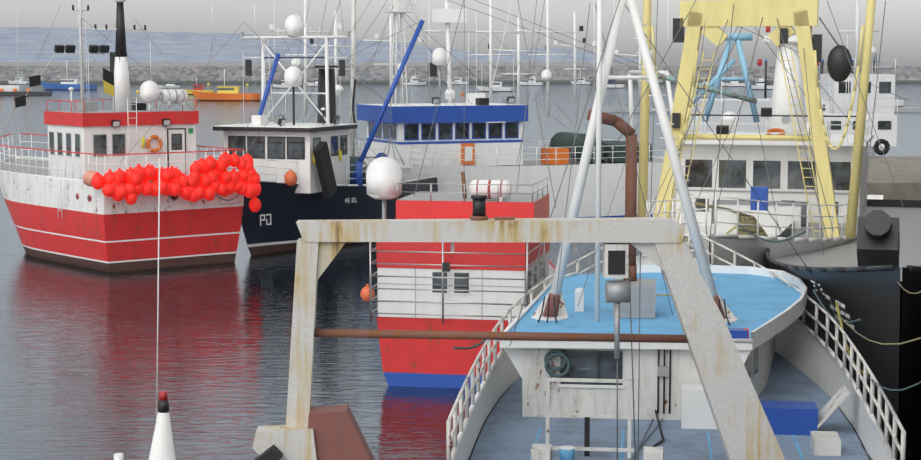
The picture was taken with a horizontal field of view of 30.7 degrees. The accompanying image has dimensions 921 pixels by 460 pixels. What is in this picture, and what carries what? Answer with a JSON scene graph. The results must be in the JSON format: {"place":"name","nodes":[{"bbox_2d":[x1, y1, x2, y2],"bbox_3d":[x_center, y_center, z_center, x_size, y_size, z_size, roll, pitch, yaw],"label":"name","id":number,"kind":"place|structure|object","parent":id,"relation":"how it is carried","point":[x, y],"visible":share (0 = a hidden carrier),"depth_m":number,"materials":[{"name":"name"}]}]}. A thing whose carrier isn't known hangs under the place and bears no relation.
{"place":"outdoors","nodes":[
{"label":"outdoors","id":0,"kind":"place"},
{"bbox_2d":[114,158,175,459],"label":"mast","id":1,"kind":"object","parent":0,"point":[162,446],"visible":1,"depth_m":13.87,"materials":[{"name":"white metal"}]},
{"bbox_2d":[0,26,638,61],"bbox_3d":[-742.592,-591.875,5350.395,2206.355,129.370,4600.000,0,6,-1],"label":"hills","id":2,"kind":"structure","parent":0,"point":[185,47],"depth_m":4943.50,"materials":[{"name":"grey"}]},
{"bbox_2d":[0,83,920,459],"bbox_3d":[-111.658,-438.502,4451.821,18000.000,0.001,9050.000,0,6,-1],"label":"water","id":3,"kind":"structure","parent":0,"point":[86,355],"depth_m":57.07,"materials":[{"name":"grey liquid"}]},
{"bbox_2d":[0,0,260,271],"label":"fishing boat","id":4,"kind":"object","parent":3,"relation":"in","point":[81,195],"visible":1,"depth_m":75.94,"materials":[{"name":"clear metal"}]},
{"bbox_2d":[213,5,437,254],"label":"fishing boat","id":5,"kind":"object","parent":3,"relation":"on","point":[310,171],"visible":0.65,"depth_m":81.47,"materials":[{"name":"black metal"}]},
{"bbox_2d":[360,157,555,388],"bbox_3d":[0.408,0.939,54.155,5.794,6.848,15.345,1,6,10],"label":"fishing boat","id":6,"kind":"object","parent":3,"relation":"in","point":[463,286],"visible":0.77,"depth_m":47.18,"materials":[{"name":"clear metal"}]},
{"bbox_2d":[0,62,920,82],"bbox_3d":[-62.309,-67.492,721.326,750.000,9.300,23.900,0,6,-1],"label":"breakwater","id":7,"kind":"object","parent":3,"relation":"in","point":[189,72],"visible":0.54,"depth_m":719.25,"materials":[{"name":"grey stone"}]},
{"bbox_2d":[0,27,920,133],"bbox_3d":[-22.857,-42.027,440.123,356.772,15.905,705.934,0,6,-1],"label":"moored boats","id":8,"kind":"object","parent":3,"relation":"on","point":[233,93],"visible":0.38,"depth_m":304.82,"materials":[{"name":"white metal"}]},
{"bbox_2d":[303,0,675,217],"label":"fishing boat","id":9,"kind":"object","parent":3,"relation":"on","point":[495,131],"visible":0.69,"depth_m":93.14,"materials":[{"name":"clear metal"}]},
{"bbox_2d":[446,0,905,459],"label":"fishing boat","id":10,"kind":"object","parent":3,"relation":"on","point":[543,400],"visible":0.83,"depth_m":35.34,"materials":[{"name":"white metal"}]},
{"bbox_2d":[252,195,784,459],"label":"gantry frame","id":11,"kind":"object","parent":10,"relation":"attached to","point":[307,431],"visible":1,"depth_m":29.48,"materials":[{"name":"metal"}]},
{"bbox_2d":[637,0,883,268],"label":"fishing boat","id":12,"kind":"object","parent":3,"relation":"in","point":[775,163],"visible":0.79,"depth_m":56.02,"materials":[{"name":"metal"}]},
{"bbox_2d":[1,0,908,374],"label":"rigging stays","id":13,"kind":"object","parent":12,"relation":"attached to","point":[879,104],"visible":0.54,"depth_m":108.93,"materials":[{"name":"metal"}]},
{"bbox_2d":[765,199,920,459],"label":"boat","id":14,"kind":"object","parent":3,"relation":"in","point":[870,266],"visible":0.67,"depth_m":37.71,"materials":[{"name":"metal"}]},
{"bbox_2d":[0,0,920,61],"label":"sky","id":15,"kind":"structure","parent":0,"point":[901,36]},
{"bbox_2d":[839,139,920,459],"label":"quay","id":16,"kind":"structure","parent":0,"point":[906,173],"depth_m":79.78,"materials":[{"name":"concrete"}]}
]}

